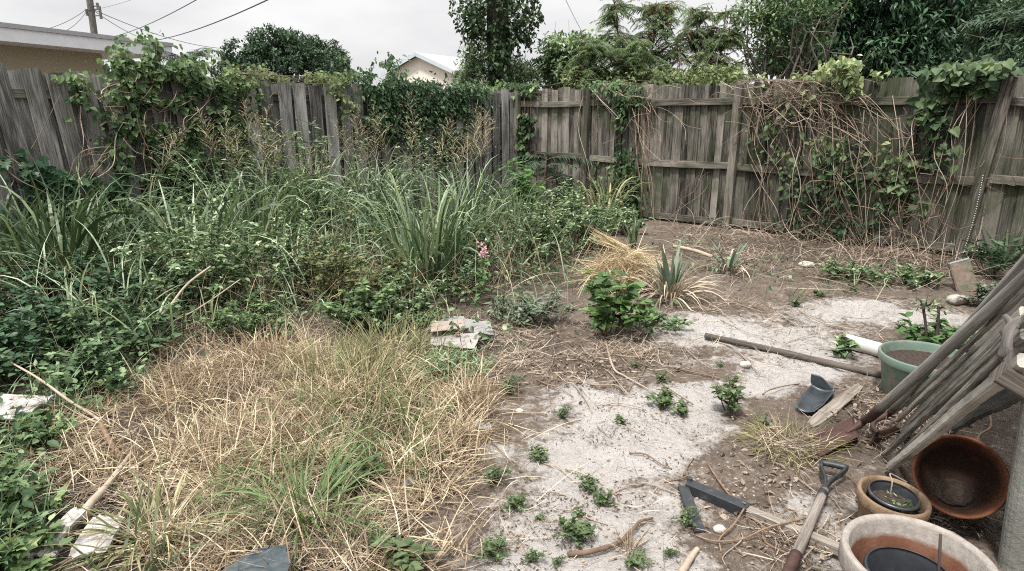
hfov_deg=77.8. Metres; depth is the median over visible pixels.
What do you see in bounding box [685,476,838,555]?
wooden batten
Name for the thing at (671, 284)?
spiky rosette
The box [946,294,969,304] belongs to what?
pale stone
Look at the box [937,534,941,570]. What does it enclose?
thin stick
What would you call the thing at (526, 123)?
climbing vine
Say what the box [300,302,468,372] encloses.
grass tuft
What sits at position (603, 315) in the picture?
broadleaf plant
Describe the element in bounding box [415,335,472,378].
grass tuft
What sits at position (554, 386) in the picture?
dry twig
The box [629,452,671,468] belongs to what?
dry twig
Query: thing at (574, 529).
weed
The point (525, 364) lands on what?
dry thatch
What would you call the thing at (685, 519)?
weed
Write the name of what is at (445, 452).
weed
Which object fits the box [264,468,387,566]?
grass tuft
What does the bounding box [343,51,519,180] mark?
climbing vine
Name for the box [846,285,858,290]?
weed
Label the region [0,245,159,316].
leafy weed
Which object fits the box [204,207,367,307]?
leafy weed
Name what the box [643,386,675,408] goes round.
weed
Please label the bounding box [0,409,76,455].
leafy weed
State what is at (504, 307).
leafy weed
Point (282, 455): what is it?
grass tuft
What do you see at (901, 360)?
green plastic pot
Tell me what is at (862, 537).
clay pot
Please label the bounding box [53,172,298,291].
tall grass clump
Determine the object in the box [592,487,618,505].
weed
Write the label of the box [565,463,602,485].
dry twig
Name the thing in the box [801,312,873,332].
dry twig
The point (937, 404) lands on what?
rough stake
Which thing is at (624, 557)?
dry twig
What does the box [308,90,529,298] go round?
tall grass clump
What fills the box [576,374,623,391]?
dry twig
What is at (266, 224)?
tall grass clump
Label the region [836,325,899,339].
dry twig
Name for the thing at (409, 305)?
leafy weed
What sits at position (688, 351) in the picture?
dry twig
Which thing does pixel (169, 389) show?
grass tuft
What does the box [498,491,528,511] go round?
weed
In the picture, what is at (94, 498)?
fallen branch
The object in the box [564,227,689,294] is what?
straw heap
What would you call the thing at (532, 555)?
weed
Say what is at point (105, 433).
fallen branch
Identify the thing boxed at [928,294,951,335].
sapling
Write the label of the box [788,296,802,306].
weed
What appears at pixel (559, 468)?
dry twig
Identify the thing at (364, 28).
sky
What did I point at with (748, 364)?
pale stone
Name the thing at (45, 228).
tall grass clump
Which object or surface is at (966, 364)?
rough stake
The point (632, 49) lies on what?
feathery tree
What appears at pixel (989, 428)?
fallen branch
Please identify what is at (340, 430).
grass tuft
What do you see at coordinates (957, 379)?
rough stake
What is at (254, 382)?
grass tuft
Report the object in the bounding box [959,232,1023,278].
leafy weed
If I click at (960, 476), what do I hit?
terracotta bowl
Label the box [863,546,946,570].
black nursery pot
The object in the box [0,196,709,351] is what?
dead stalks
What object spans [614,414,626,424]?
weed
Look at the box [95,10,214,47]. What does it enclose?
overhead cable
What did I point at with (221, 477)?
grass tuft
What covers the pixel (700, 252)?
fallen branch
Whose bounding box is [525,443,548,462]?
weed
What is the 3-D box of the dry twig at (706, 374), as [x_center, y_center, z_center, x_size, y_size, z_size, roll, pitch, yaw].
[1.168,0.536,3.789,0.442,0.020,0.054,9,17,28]
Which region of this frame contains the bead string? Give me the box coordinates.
[963,175,983,252]
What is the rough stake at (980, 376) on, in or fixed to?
on the ground at (880, 314)
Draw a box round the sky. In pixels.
[0,0,1005,89]
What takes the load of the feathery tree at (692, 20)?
on the ground at (880, 314)
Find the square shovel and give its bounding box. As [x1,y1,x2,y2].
[813,269,1023,456]
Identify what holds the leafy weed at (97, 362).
on the ground at (880, 314)
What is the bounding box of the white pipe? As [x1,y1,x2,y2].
[846,334,881,356]
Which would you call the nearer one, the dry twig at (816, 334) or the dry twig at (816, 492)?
the dry twig at (816, 492)
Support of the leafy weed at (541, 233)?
on the ground at (880, 314)
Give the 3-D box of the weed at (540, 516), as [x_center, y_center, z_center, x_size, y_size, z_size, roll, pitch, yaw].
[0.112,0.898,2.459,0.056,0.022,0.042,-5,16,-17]
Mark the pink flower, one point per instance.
(483, 252)
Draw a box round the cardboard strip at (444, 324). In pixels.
[430,318,468,332]
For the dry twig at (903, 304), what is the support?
on the ground at (880, 314)
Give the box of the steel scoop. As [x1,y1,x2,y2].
[796,374,834,412]
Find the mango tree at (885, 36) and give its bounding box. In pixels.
[746,0,1023,82]
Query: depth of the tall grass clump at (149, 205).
5.77 m
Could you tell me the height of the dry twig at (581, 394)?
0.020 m
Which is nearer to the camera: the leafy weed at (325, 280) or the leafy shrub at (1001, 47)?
the leafy weed at (325, 280)
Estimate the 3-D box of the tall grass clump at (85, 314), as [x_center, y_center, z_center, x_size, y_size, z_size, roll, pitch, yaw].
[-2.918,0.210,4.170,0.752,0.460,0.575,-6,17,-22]
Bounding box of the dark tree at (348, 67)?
[335,48,352,71]
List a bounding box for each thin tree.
[721,0,851,84]
[752,0,873,84]
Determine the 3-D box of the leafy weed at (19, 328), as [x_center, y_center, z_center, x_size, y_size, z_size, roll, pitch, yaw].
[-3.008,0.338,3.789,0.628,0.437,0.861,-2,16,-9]
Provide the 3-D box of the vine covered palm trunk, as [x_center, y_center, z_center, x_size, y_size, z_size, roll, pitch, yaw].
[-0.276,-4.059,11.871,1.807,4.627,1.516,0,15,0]
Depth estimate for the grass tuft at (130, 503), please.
2.33 m
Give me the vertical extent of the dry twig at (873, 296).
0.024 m
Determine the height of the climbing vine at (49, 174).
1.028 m
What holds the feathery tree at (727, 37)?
on the ground at (880, 314)
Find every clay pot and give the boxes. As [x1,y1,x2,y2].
[838,514,998,570]
[855,475,931,521]
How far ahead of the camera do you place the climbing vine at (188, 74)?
6.52 m
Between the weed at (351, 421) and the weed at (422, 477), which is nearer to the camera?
the weed at (422, 477)
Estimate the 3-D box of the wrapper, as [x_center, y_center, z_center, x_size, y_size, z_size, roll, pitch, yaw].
[-0.141,0.691,3.125,0.086,0.039,0.030,0,15,0]
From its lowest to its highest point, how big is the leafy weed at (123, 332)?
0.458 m
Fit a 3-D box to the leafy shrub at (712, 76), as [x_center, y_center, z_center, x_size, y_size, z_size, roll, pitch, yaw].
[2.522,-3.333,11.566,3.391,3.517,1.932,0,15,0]
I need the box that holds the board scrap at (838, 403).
[807,383,862,427]
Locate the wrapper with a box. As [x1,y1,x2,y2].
[475,422,491,428]
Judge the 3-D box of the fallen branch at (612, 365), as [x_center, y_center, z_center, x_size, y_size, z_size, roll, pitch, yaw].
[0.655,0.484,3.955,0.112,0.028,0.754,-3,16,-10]
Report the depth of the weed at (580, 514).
2.47 m
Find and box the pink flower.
[472,238,490,305]
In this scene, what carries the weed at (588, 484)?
on the ground at (880, 314)
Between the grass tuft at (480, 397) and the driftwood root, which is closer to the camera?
the driftwood root
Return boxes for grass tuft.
[41,446,257,570]
[59,476,216,570]
[104,360,233,436]
[157,399,237,463]
[178,410,402,570]
[188,352,320,413]
[191,445,278,507]
[192,464,336,568]
[209,306,327,371]
[211,425,314,489]
[217,368,344,441]
[247,318,397,390]
[260,327,451,435]
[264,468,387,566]
[276,405,398,481]
[286,365,462,464]
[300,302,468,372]
[344,414,450,490]
[351,374,462,439]
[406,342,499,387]
[409,371,514,425]
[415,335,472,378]
[600,514,654,557]
[720,402,857,472]
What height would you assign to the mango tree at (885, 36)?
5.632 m
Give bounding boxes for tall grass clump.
[0,150,188,317]
[0,178,97,286]
[12,282,95,352]
[16,119,259,267]
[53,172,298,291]
[92,99,383,271]
[186,135,387,253]
[285,103,446,252]
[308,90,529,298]
[404,101,563,256]
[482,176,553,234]
[552,170,658,224]
[621,209,641,248]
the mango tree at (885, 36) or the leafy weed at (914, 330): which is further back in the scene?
the mango tree at (885, 36)
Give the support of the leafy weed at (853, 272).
on the ground at (880, 314)
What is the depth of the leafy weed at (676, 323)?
4.54 m
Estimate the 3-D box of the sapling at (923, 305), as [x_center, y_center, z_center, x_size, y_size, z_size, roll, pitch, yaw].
[2.694,0.247,4.182,0.196,0.399,0.143,-5,16,-18]
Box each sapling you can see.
[498,153,597,205]
[909,296,939,336]
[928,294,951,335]
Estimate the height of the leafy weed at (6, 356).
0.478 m
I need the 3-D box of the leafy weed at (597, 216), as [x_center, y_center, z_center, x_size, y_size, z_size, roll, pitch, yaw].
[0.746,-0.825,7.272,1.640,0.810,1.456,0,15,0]
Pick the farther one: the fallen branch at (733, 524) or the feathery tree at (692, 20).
the feathery tree at (692, 20)
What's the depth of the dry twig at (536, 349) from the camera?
4.19 m
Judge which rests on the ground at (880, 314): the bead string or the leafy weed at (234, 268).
the leafy weed at (234, 268)
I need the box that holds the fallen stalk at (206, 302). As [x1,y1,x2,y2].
[166,279,239,325]
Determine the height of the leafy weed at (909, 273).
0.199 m
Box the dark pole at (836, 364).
[704,333,880,377]
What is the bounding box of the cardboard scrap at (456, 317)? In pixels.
[428,316,463,329]
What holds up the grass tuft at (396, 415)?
on the ground at (880, 314)
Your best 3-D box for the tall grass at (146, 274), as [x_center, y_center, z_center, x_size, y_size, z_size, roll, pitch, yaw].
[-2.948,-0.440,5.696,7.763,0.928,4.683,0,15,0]
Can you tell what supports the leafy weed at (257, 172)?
on the ground at (880, 314)
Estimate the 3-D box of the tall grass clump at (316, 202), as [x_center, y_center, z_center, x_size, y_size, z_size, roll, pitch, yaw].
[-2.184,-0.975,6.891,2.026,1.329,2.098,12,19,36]
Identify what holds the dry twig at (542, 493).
on the ground at (880, 314)
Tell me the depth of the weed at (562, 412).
3.27 m
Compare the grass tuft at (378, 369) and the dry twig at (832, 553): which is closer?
the dry twig at (832, 553)
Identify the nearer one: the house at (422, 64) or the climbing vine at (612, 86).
the climbing vine at (612, 86)
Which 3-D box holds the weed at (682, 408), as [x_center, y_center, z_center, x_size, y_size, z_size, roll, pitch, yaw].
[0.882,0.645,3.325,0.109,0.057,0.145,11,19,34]
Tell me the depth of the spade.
2.37 m
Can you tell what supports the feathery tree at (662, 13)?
on the ground at (880, 314)
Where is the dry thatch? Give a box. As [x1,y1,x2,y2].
[3,224,1004,570]
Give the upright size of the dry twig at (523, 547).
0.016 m
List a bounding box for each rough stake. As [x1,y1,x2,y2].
[883,315,1023,455]
[886,353,1023,470]
[890,329,1023,459]
[894,287,1023,413]
[895,298,1023,421]
[899,313,1023,434]
[903,306,1023,427]
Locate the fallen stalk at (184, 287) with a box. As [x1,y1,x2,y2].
[160,266,210,318]
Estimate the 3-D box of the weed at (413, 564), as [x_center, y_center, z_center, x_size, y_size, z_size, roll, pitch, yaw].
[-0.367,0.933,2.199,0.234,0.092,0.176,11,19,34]
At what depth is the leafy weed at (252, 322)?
4.34 m
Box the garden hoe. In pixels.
[869,254,1023,445]
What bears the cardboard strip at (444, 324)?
on the paper scrap at (467, 337)
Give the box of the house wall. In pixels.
[997,400,1023,570]
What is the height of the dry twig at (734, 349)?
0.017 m
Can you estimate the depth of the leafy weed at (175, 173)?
6.71 m
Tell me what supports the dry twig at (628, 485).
on the ground at (880, 314)
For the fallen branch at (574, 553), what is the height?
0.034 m
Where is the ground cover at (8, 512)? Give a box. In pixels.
[0,222,951,570]
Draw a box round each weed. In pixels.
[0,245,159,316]
[0,267,121,346]
[0,304,88,380]
[0,324,22,378]
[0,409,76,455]
[0,451,67,532]
[0,453,17,482]
[0,516,66,570]
[28,283,182,357]
[38,331,138,395]
[86,252,245,325]
[110,194,296,320]
[132,139,231,233]
[157,143,275,243]
[200,290,296,362]
[202,117,355,236]
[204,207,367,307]
[260,117,384,246]
[271,207,420,329]
[303,278,397,333]
[317,459,354,478]
[331,453,387,491]
[335,159,423,266]
[336,258,444,308]
[338,415,357,426]
[363,520,395,553]
[367,118,465,229]
[371,534,442,570]
[383,288,445,327]
[405,204,534,283]
[407,254,499,308]
[407,464,431,484]
[427,449,451,459]
[471,532,510,561]
[472,294,536,325]
[482,197,601,268]
[483,465,513,483]
[494,373,523,393]
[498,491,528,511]
[510,285,581,329]
[522,548,547,562]
[524,178,635,251]
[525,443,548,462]
[529,182,610,224]
[535,512,546,519]
[550,554,566,567]
[552,404,571,417]
[553,513,595,545]
[571,505,586,517]
[575,473,598,491]
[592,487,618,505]
[605,204,654,234]
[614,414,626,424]
[616,304,694,334]
[624,548,653,568]
[627,359,640,367]
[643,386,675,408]
[652,370,669,381]
[662,547,678,556]
[670,399,688,415]
[670,503,700,527]
[710,375,750,411]
[753,412,773,426]
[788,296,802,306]
[811,289,828,295]
[818,256,895,282]
[827,333,860,357]
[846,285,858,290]
[876,263,947,285]
[893,320,909,329]
[895,312,976,345]
[957,281,997,305]
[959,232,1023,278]
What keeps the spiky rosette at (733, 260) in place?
on the ground at (880, 314)
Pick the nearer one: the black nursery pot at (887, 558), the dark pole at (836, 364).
the black nursery pot at (887, 558)
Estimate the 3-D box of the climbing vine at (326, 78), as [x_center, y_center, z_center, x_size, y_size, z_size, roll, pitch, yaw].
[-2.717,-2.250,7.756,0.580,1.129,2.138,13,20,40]
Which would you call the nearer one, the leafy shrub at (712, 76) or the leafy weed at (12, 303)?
the leafy weed at (12, 303)
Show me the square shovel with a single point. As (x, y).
(849, 427)
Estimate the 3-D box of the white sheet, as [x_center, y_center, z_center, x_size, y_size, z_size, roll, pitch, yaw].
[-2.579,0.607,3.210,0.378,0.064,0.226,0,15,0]
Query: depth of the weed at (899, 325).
4.58 m
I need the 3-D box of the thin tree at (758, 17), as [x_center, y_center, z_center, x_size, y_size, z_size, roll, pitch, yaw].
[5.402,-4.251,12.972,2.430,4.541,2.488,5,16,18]
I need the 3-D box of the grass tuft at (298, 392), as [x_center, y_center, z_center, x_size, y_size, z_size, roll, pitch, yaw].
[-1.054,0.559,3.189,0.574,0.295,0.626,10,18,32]
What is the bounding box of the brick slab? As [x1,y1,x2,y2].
[947,258,976,292]
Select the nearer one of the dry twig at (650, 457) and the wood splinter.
the wood splinter
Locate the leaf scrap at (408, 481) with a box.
[403,478,413,485]
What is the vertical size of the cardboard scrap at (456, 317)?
0.059 m
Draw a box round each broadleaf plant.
[489,158,545,218]
[577,269,660,338]
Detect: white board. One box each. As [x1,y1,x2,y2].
[27,507,85,558]
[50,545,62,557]
[68,514,124,560]
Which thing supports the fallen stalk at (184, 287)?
on the ground at (880, 314)
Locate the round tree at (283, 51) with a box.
[207,23,363,85]
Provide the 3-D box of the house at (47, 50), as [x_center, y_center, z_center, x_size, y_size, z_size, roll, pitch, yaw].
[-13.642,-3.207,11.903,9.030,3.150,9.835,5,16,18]
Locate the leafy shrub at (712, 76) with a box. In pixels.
[557,0,756,92]
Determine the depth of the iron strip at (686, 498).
2.52 m
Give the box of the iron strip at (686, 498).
[678,485,705,533]
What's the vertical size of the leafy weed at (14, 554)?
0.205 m
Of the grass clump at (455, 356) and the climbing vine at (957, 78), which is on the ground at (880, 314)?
the grass clump at (455, 356)
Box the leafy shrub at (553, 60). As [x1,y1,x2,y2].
[521,20,604,89]
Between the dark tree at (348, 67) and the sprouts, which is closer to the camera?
the sprouts
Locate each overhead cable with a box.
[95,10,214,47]
[116,0,195,35]
[158,0,267,39]
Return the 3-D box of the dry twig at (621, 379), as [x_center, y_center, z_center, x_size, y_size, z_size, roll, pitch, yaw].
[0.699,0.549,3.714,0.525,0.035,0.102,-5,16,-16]
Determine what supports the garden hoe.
on the ground at (880, 314)
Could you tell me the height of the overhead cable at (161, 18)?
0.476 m
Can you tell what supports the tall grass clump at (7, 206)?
on the ground at (880, 314)
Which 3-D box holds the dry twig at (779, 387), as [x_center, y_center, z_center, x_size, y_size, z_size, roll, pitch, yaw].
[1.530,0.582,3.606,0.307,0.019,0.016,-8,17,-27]
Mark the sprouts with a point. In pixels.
(895, 502)
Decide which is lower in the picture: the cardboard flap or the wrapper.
the wrapper
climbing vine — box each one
[0,141,149,235]
[31,26,286,228]
[210,56,367,143]
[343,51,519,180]
[482,79,584,164]
[578,76,702,218]
[669,54,951,257]
[841,56,1023,254]
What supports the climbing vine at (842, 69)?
attached to the wooden fence at (731, 189)
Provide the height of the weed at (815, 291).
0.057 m
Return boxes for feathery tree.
[563,37,632,120]
[590,0,652,72]
[598,36,692,116]
[601,0,704,83]
[664,3,744,84]
[691,5,750,82]
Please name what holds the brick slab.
on the ground at (880, 314)
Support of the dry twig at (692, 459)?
on the ground at (880, 314)
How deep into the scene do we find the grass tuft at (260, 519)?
2.36 m
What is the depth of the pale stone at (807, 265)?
6.45 m
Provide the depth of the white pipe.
4.14 m
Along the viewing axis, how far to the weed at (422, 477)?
2.69 m
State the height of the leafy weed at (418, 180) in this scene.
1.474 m
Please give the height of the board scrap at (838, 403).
0.042 m
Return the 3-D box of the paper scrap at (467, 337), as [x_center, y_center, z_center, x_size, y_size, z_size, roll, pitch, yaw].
[-0.385,0.351,4.215,0.346,0.022,0.298,2,15,8]
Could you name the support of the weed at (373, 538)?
on the ground at (880, 314)
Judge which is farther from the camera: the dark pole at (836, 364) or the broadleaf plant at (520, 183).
the broadleaf plant at (520, 183)
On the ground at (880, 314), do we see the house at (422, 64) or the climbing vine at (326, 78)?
the house at (422, 64)
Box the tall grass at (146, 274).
[0,183,590,374]
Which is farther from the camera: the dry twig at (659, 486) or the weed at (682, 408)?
the weed at (682, 408)
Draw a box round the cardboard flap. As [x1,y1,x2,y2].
[463,318,493,334]
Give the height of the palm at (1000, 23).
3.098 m
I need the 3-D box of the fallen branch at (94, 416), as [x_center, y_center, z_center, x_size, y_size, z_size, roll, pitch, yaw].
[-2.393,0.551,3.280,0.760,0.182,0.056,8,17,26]
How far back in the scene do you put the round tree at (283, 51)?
29.82 m
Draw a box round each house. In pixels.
[0,22,173,74]
[379,52,518,88]
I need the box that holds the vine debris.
[576,194,1020,298]
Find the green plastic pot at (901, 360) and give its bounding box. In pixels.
[877,340,965,413]
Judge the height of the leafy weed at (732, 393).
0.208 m
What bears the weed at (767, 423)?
on the ground at (880, 314)
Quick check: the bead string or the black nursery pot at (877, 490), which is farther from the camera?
the bead string
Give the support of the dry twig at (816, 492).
on the ground at (880, 314)
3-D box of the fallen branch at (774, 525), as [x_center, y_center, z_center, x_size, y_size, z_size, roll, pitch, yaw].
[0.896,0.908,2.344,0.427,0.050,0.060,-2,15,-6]
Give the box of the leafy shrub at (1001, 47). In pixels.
[909,0,1023,216]
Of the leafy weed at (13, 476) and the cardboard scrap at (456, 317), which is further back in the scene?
the cardboard scrap at (456, 317)
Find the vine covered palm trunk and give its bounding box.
[448,0,545,91]
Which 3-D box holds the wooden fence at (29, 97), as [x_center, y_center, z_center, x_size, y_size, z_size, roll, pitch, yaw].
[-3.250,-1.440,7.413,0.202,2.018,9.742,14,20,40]
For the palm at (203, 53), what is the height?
2.987 m
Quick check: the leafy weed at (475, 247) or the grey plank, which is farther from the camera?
the leafy weed at (475, 247)
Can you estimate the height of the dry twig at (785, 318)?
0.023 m
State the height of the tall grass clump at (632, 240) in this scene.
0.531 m
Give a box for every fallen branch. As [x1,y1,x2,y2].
[10,362,100,419]
[77,451,131,522]
[95,416,124,461]
[567,517,653,556]
[604,340,647,389]
[673,244,712,257]
[696,517,805,541]
[707,464,745,503]
[718,508,744,551]
[977,415,992,439]
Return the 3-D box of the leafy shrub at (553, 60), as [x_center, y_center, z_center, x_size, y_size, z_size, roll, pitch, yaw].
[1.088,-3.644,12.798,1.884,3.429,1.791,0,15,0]
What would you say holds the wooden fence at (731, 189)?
on the ground at (880, 314)
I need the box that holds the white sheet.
[0,394,54,419]
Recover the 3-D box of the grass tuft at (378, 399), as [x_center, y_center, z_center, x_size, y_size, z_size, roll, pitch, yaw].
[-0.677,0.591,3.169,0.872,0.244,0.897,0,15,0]
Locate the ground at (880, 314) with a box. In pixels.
[0,146,1020,570]
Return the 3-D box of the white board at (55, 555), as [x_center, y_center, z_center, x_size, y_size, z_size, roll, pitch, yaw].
[-1.611,0.940,2.236,0.034,0.020,0.067,0,15,0]
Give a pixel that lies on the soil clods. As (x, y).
(629, 506)
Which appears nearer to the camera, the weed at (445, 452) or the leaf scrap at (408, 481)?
the leaf scrap at (408, 481)
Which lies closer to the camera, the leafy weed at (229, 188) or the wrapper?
the wrapper
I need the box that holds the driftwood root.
[989,314,1023,399]
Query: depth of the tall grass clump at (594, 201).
8.80 m
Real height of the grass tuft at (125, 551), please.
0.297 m
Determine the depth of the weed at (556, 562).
2.20 m
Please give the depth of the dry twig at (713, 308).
5.04 m
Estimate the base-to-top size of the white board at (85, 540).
0.048 m
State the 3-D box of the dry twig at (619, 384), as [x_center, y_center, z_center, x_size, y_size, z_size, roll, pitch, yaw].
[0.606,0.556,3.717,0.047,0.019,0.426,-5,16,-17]
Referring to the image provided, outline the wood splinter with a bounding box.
[678,547,699,570]
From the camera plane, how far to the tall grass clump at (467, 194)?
6.70 m
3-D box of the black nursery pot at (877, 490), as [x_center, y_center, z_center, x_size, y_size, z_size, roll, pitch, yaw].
[1.419,0.836,2.373,0.176,0.146,0.176,0,15,0]
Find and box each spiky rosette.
[612,241,730,311]
[696,239,765,280]
[962,226,1023,262]
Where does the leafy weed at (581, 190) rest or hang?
on the ground at (880, 314)
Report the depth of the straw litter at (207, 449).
2.90 m
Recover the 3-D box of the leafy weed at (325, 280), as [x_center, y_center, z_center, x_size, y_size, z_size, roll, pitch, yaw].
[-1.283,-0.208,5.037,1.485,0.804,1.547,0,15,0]
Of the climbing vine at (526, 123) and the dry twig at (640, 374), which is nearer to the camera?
the dry twig at (640, 374)
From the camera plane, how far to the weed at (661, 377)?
3.73 m
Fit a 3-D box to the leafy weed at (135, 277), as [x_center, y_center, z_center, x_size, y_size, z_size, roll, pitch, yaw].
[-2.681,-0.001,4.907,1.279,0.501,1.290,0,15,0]
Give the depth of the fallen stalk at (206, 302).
4.46 m
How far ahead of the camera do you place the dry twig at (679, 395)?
3.50 m
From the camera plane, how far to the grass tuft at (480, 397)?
3.41 m
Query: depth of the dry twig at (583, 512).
2.47 m
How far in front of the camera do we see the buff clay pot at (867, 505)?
2.33 m
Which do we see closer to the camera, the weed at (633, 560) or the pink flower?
the weed at (633, 560)
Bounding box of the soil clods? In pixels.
[439,304,905,570]
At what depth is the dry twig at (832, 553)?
2.32 m
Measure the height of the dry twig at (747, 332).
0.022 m
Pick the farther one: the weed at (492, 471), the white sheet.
the white sheet
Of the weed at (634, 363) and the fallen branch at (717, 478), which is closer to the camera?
the fallen branch at (717, 478)
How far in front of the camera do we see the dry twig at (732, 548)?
2.27 m
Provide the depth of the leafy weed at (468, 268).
5.32 m
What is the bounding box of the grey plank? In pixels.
[950,388,1021,432]
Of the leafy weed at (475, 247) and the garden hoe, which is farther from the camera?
the leafy weed at (475, 247)
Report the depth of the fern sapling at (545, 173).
9.94 m
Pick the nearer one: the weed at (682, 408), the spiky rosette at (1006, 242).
the weed at (682, 408)
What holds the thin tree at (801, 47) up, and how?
on the ground at (880, 314)
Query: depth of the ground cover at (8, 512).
3.76 m
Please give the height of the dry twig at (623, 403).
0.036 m
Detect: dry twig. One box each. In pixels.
[502,341,573,355]
[512,532,538,564]
[519,492,564,495]
[538,380,573,396]
[544,460,574,480]
[560,508,607,524]
[565,382,591,412]
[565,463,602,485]
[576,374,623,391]
[593,374,657,383]
[597,424,639,434]
[602,367,634,394]
[602,402,644,409]
[608,552,640,570]
[613,479,647,493]
[624,341,655,391]
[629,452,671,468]
[640,478,679,494]
[661,383,693,404]
[664,458,693,482]
[667,341,709,367]
[672,367,745,380]
[688,298,735,324]
[709,290,772,311]
[714,340,757,372]
[720,319,787,345]
[722,532,743,564]
[745,515,788,554]
[757,314,811,326]
[762,383,799,394]
[789,330,847,340]
[800,479,842,511]
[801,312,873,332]
[824,522,839,556]
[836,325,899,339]
[842,290,906,298]
[874,297,933,317]
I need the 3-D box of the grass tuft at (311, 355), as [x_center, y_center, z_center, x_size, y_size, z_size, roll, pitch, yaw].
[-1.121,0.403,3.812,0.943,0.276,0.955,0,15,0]
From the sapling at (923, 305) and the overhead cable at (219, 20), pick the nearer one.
the sapling at (923, 305)
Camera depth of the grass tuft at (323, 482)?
2.50 m
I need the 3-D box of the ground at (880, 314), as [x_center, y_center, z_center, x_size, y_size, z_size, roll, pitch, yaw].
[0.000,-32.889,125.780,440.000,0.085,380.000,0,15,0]
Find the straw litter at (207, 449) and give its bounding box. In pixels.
[0,308,589,570]
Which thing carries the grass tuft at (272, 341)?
on the ground at (880, 314)
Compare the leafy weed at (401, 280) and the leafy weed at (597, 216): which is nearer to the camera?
the leafy weed at (401, 280)
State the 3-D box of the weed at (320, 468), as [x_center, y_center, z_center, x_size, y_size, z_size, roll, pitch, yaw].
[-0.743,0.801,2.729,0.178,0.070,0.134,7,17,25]
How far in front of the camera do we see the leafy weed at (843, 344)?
4.08 m
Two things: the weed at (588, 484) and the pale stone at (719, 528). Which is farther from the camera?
the weed at (588, 484)
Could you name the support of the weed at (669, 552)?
on the ground at (880, 314)
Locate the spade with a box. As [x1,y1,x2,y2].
[782,460,848,570]
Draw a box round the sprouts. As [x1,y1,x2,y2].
[885,473,920,513]
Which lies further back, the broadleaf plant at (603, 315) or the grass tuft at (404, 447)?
the broadleaf plant at (603, 315)
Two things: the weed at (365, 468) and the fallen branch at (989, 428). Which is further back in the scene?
the fallen branch at (989, 428)
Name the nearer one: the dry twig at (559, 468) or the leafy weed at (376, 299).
the dry twig at (559, 468)
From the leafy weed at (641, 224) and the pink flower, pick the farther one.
the leafy weed at (641, 224)
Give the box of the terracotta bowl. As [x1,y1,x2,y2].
[912,434,1009,519]
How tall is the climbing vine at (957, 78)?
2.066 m
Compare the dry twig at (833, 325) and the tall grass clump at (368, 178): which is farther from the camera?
the tall grass clump at (368, 178)
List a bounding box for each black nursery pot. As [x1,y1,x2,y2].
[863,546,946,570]
[867,480,920,514]
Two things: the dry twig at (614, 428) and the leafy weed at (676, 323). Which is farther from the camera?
the leafy weed at (676, 323)
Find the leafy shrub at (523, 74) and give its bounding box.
[451,39,545,91]
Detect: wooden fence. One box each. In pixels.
[0,63,513,250]
[513,75,1023,260]
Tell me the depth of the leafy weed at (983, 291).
5.18 m
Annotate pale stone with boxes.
[713,524,726,533]
[739,361,751,367]
[797,261,815,267]
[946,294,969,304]
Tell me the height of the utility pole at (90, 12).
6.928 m
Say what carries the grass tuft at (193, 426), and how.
on the ground at (880, 314)
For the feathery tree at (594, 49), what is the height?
2.884 m
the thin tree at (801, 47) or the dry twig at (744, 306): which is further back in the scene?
the thin tree at (801, 47)
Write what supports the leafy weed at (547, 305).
on the ground at (880, 314)
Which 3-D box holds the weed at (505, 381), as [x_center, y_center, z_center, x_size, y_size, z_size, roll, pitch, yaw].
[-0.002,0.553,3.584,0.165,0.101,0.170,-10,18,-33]
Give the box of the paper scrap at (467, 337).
[430,331,483,348]
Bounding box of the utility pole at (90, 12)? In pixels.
[85,0,102,33]
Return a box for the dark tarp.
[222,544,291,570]
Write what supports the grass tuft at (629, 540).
on the ground at (880, 314)
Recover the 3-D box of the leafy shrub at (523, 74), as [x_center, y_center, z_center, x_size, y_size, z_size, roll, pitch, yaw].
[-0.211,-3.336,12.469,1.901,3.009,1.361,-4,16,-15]
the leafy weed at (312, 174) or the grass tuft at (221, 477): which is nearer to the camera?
the grass tuft at (221, 477)
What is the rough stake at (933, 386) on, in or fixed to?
on the ground at (880, 314)
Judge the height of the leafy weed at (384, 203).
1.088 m
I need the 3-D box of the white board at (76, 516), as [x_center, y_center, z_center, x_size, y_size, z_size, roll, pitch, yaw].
[-1.651,0.899,2.309,0.071,0.044,0.253,0,15,0]
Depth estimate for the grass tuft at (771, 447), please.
3.00 m
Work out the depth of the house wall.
2.13 m
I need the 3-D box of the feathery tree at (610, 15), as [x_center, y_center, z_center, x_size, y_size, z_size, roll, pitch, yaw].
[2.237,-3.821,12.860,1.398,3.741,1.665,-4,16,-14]
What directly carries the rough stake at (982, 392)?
on the ground at (880, 314)
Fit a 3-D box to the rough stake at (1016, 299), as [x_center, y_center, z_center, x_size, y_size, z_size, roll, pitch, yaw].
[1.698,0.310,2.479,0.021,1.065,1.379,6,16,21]
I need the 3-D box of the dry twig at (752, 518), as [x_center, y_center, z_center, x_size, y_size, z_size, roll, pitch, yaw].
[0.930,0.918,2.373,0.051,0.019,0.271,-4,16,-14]
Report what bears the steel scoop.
on the ground at (880, 314)
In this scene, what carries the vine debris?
on the ground at (880, 314)
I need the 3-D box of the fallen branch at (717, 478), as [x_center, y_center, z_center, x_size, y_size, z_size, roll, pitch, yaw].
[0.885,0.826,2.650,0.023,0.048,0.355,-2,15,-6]

